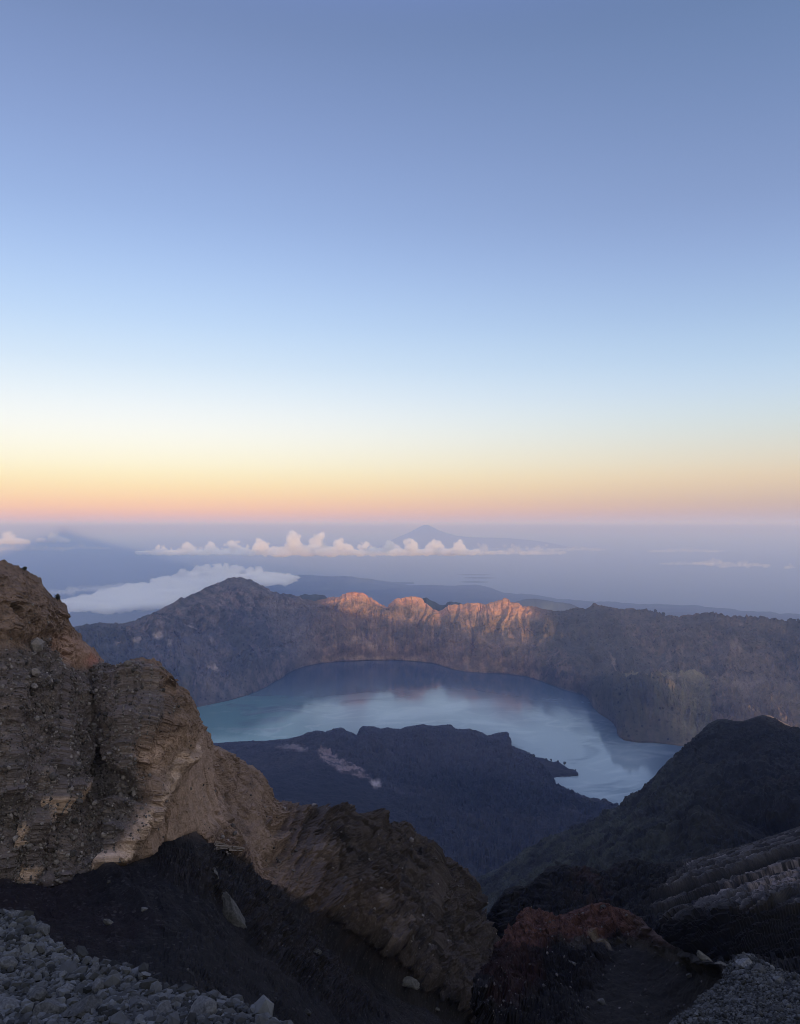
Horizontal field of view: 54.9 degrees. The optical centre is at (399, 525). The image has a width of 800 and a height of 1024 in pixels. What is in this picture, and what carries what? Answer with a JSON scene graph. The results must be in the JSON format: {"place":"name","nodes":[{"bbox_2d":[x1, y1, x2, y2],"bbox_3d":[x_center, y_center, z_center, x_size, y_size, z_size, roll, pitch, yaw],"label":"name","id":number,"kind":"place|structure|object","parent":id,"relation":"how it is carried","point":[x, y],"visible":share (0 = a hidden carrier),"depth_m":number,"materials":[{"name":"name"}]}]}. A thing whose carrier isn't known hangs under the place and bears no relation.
{"place":"outdoors","nodes":[
{"label":"outdoors","id":0,"kind":"place"},
{"bbox_2d":[2,920,247,1013],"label":"scree slope","id":1,"kind":"structure","parent":0,"point":[89,966],"depth_m":9.88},
{"bbox_2d":[0,956,17,970],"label":"stone","id":2,"kind":"object","parent":1,"relation":"on","point":[6,962],"visible":0.94,"depth_m":9.63,"materials":[{"name":"grey stone"}]},
{"bbox_2d":[0,997,21,1009],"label":"stone","id":3,"kind":"object","parent":1,"relation":"on","point":[6,1003],"visible":0.54,"depth_m":7.72,"materials":[{"name":"grey stone"}]},
{"bbox_2d":[8,910,22,916],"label":"stone","id":4,"kind":"object","parent":1,"relation":"on","point":[12,913],"visible":0.48,"depth_m":11.91,"materials":[{"name":"grey stone"}]},
{"bbox_2d":[20,935,31,941],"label":"stone","id":5,"kind":"object","parent":1,"relation":"on","point":[26,938],"visible":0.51,"depth_m":10.82,"materials":[{"name":"grey stone"}]},
{"bbox_2d":[27,987,46,1001],"bbox_3d":[-3.756,4.869,7.963,0.235,0.146,0.252,-31,-12,1],"label":"stone","id":6,"kind":"object","parent":1,"relation":"on","point":[38,994],"visible":0.66,"depth_m":7.89,"materials":[{"name":"grey stone"}]},
{"bbox_2d":[34,922,49,936],"bbox_3d":[-5.242,5.952,11.252,0.240,0.240,0.317,23,-46,-29],"label":"stone","id":7,"kind":"object","parent":1,"relation":"on","point":[43,928],"visible":0.62,"depth_m":11.18,"materials":[{"name":"grey stone"}]},
{"bbox_2d":[37,967,47,972],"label":"stone","id":8,"kind":"object","parent":1,"relation":"on","point":[41,970],"visible":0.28,"depth_m":9.44,"materials":[{"name":"grey stone"}]},
{"bbox_2d":[32,998,63,1015],"bbox_3d":[-3.254,4.513,7.129,0.289,0.228,0.205,-7,-20,-38],"label":"stone","id":9,"kind":"object","parent":1,"relation":"on","point":[49,1005],"visible":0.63,"depth_m":7.10,"materials":[{"name":"grey stone"}]},
{"bbox_2d":[43,946,53,954],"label":"stone","id":10,"kind":"object","parent":1,"relation":"on","point":[48,949],"visible":0.55,"depth_m":10.40,"materials":[{"name":"grey stone"}]},
{"bbox_2d":[52,955,63,960],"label":"stone","id":11,"kind":"object","parent":1,"relation":"on","point":[57,957],"visible":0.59,"depth_m":10.01,"materials":[{"name":"grey stone"}]},
{"bbox_2d":[56,984,74,994],"bbox_3d":[-3.557,4.938,8.166,0.217,0.119,0.167,1,19,23],"label":"stone","id":12,"kind":"object","parent":1,"relation":"on","point":[71,987],"visible":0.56,"depth_m":8.15,"materials":[{"name":"grey stone"}]},
{"bbox_2d":[61,995,101,1018],"bbox_3d":[-2.839,4.328,6.858,0.332,0.204,0.260,0,0,-13],"label":"stone","id":13,"kind":"object","parent":1,"relation":"on","point":[81,1007],"visible":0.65,"depth_m":6.84,"materials":[{"name":"grey stone"}]},
{"bbox_2d":[90,962,99,971],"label":"stone","id":14,"kind":"object","parent":1,"relation":"on","point":[95,966],"visible":0.51,"depth_m":9.12,"materials":[{"name":"grey stone"}]},
{"bbox_2d":[91,977,105,991],"bbox_3d":[-3.202,4.928,8.180,0.164,0.228,0.305,-3,-9,-8],"label":"stone","id":15,"kind":"object","parent":1,"relation":"on","point":[98,983],"visible":0.56,"depth_m":8.12,"materials":[{"name":"grey stone"}]},
{"bbox_2d":[123,975,132,980],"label":"stone","id":16,"kind":"object","parent":1,"relation":"on","point":[130,977],"visible":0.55,"depth_m":8.45,"materials":[{"name":"grey stone"}]},
{"bbox_2d":[137,999,148,1004],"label":"stone","id":17,"kind":"object","parent":1,"relation":"on","point":[143,1001],"visible":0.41,"depth_m":6.98,"materials":[{"name":"grey stone"}]},
{"bbox_2d":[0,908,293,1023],"bbox_3d":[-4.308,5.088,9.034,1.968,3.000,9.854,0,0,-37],"label":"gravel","id":18,"kind":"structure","parent":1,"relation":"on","point":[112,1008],"depth_m":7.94,"materials":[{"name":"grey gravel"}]},
{"bbox_2d":[153,1000,171,1015],"bbox_3d":[-2.016,4.152,6.556,0.242,0.173,0.260,3,-5,-35],"label":"stone","id":19,"kind":"object","parent":1,"relation":"on","point":[165,1006],"visible":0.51,"depth_m":6.54,"materials":[{"name":"grey stone"}]},
{"bbox_2d":[171,996,183,1002],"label":"stone","id":20,"kind":"object","parent":1,"relation":"on","point":[178,998],"visible":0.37,"depth_m":7.00,"materials":[{"name":"grey stone"}]},
{"bbox_2d":[188,995,216,1014],"bbox_3d":[-1.611,3.948,6.277,0.252,0.156,0.270,-27,24,-7],"label":"stone","id":21,"kind":"object","parent":1,"relation":"on","point":[202,1004],"visible":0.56,"depth_m":6.24,"materials":[{"name":"grey stone"}]},
{"bbox_2d":[167,577,209,600],"bbox_3d":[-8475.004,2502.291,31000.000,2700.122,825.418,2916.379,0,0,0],"label":"cloud","id":22,"kind":"structure","parent":0,"point":[185,587],"depth_m":30361.08,"materials":[{"name":"white"}]},
{"bbox_2d":[0,560,500,1023],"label":"cliff","id":23,"kind":"structure","parent":0,"point":[176,889],"depth_m":108.91,"materials":[{"name":"brown stone"}]},
{"bbox_2d":[103,919,112,924],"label":"boulder","id":24,"kind":"object","parent":23,"relation":"on","point":[107,921],"visible":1,"depth_m":73.75,"materials":[{"name":"grey stone"}]},
{"bbox_2d":[36,868,328,989],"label":"rubble","id":25,"kind":"object","parent":23,"relation":"on","point":[309,976],"visible":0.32,"depth_m":102.05,"materials":[{"name":"grey stone"}]},
{"bbox_2d":[214,841,246,855],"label":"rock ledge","id":26,"kind":"object","parent":23,"relation":"on","point":[225,846],"visible":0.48,"depth_m":123.74,"materials":[{"name":"grey stone"}]},
{"bbox_2d":[221,891,246,928],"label":"boulder","id":27,"kind":"object","parent":23,"relation":"on","point":[232,914],"visible":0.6,"depth_m":96.92,"materials":[{"name":"grey stone"}]},
{"bbox_2d":[0,565,496,967],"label":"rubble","id":28,"kind":"object","parent":23,"relation":"on","point":[36,644],"visible":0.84,"depth_m":102.51,"materials":[{"name":"stone"}]},
{"bbox_2d":[304,1009,310,1015],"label":"boulder","id":29,"kind":"object","parent":23,"relation":"on","point":[307,1012],"visible":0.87,"depth_m":87.57,"materials":[{"name":"grey stone"}]},
{"bbox_2d":[314,949,321,954],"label":"boulder","id":30,"kind":"object","parent":23,"relation":"on","point":[317,950],"visible":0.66,"depth_m":124.13,"materials":[{"name":"grey stone"}]},
{"bbox_2d":[266,801,488,1020],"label":"rubble","id":31,"kind":"object","parent":23,"relation":"on","point":[429,944],"visible":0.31,"depth_m":194.63,"materials":[{"name":"stone"}]},
{"bbox_2d":[402,976,419,989],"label":"boulder","id":32,"kind":"object","parent":23,"relation":"on","point":[411,982],"visible":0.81,"depth_m":175.78,"materials":[{"name":"grey stone"}]},
{"bbox_2d":[299,594,326,600],"bbox_3d":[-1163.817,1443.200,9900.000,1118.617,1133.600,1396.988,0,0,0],"label":"hill","id":33,"kind":"structure","parent":0,"point":[314,597],"depth_m":9863.29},
{"bbox_2d":[256,575,413,590],"bbox_3d":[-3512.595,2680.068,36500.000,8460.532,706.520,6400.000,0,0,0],"label":"hill","id":34,"kind":"structure","parent":0,"point":[304,583],"depth_m":35072.45,"materials":[{"name":"blue"}]},
{"bbox_2d":[0,532,799,626],"bbox_3d":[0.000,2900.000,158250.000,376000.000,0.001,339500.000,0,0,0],"label":"sea","id":35,"kind":"structure","parent":0,"point":[89,578],"depth_m":57379.02,"materials":[{"name":"blue liquid"}]},
{"bbox_2d":[0,0,799,531],"label":"sky","id":36,"kind":"structure","parent":0,"point":[266,265],"materials":[{"name":"blue"}]},
{"bbox_2d":[213,724,618,877],"bbox_3d":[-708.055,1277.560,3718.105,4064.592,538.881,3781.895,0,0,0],"label":"lava field","id":37,"kind":"structure","parent":0,"point":[476,803],"depth_m":3737.18,"materials":[{"name":"grey stone"}]},
{"bbox_2d":[74,577,799,745],"bbox_3d":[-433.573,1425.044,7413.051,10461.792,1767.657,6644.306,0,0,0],"label":"crater wall","id":38,"kind":"structure","parent":0,"point":[639,676],"depth_m":6889.35,"materials":[{"name":"brown stone"}]},
{"bbox_2d":[197,660,683,804],"bbox_3d":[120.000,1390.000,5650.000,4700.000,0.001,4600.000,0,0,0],"label":"lake","id":39,"kind":"structure","parent":0,"point":[572,730],"depth_m":5695.83,"materials":[{"name":"liquid"}]},
{"bbox_2d":[423,597,460,610],"bbox_3d":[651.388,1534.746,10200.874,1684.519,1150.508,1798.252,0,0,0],"label":"hill","id":40,"kind":"structure","parent":0,"point":[433,605],"depth_m":10207.28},
{"bbox_2d":[364,525,578,547],"bbox_3d":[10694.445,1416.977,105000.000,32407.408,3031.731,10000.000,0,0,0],"label":"volcano","id":41,"kind":"structure","parent":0,"point":[425,536],"depth_m":102447.65},
{"bbox_2d":[463,581,484,582],"bbox_3d":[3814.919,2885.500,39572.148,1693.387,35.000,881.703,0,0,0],"label":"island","id":42,"kind":"structure","parent":0,"point":[474,581],"depth_m":39508.70,"materials":[{"name":"blue"}]},
{"bbox_2d":[465,577,490,578],"bbox_3d":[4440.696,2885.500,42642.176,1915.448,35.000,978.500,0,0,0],"label":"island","id":43,"kind":"structure","parent":0,"point":[479,577],"depth_m":42587.50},
{"bbox_2d":[159,585,799,620],"bbox_3d":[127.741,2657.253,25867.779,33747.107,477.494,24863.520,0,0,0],"label":"lowland","id":44,"kind":"structure","parent":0,"point":[444,595],"depth_m":29582.64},
{"bbox_2d":[514,599,576,610],"bbox_3d":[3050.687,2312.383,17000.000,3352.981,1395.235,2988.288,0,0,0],"label":"hill","id":45,"kind":"structure","parent":0,"point":[550,605],"depth_m":16850.88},
{"bbox_2d":[522,751,577,777],"bbox_3d":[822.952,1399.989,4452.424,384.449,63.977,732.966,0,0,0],"label":"lava field","id":46,"kind":"structure","parent":0,"point":[557,769],"depth_m":4355.98,"materials":[{"name":"black stone"}]},
{"bbox_2d":[469,902,725,1023],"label":"rock outcrop","id":47,"kind":"object","parent":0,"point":[525,947],"visible":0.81,"depth_m":77.35,"materials":[{"name":"brown stone"}]},
{"bbox_2d":[469,906,722,1018],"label":"rubble","id":48,"kind":"object","parent":47,"relation":"on","point":[543,984],"visible":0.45,"depth_m":71.23,"materials":[{"name":"grey stone"}]},
{"bbox_2d":[597,998,605,1004],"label":"boulder","id":49,"kind":"object","parent":47,"relation":"on","point":[601,1001],"visible":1,"depth_m":67.56,"materials":[{"name":"grey stone"}]},
{"bbox_2d":[696,950,712,961],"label":"boulder","id":50,"kind":"object","parent":47,"relation":"on","point":[701,956],"visible":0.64,"depth_m":58.87,"materials":[{"name":"grey stone"}]},
{"bbox_2d":[714,961,725,965],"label":"boulder","id":51,"kind":"object","parent":47,"relation":"on","point":[719,962],"visible":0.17,"depth_m":52.64,"materials":[{"name":"grey stone"}]},
{"bbox_2d":[476,715,799,916],"bbox_3d":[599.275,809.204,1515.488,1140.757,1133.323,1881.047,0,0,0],"label":"ridge","id":52,"kind":"structure","parent":0,"point":[715,786],"depth_m":1049.49,"materials":[{"name":"grey stone"}]},
{"bbox_2d":[487,826,799,974],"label":"layered cliff","id":53,"kind":"structure","parent":0,"point":[726,906],"depth_m":314.60,"materials":[{"name":"grey stone"}]},
{"bbox_2d":[668,952,799,1023],"bbox_3d":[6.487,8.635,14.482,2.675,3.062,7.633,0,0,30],"label":"gravel","id":54,"kind":"structure","parent":0,"point":[785,1011],"depth_m":14.55,"materials":[{"name":"grey gravel"}]},
{"bbox_2d":[735,958,752,968],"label":"stone","id":55,"kind":"object","parent":54,"relation":"on","point":[741,963],"visible":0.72,"depth_m":16.81,"materials":[{"name":"grey stone"}]},
{"bbox_2d":[752,963,765,973],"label":"stone","id":56,"kind":"object","parent":54,"relation":"on","point":[759,967],"visible":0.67,"depth_m":16.21,"materials":[{"name":"grey stone"}]},
{"bbox_2d":[772,976,784,982],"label":"stone","id":57,"kind":"object","parent":54,"relation":"on","point":[777,979],"visible":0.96,"depth_m":15.44,"materials":[{"name":"grey stone"}]}
]}

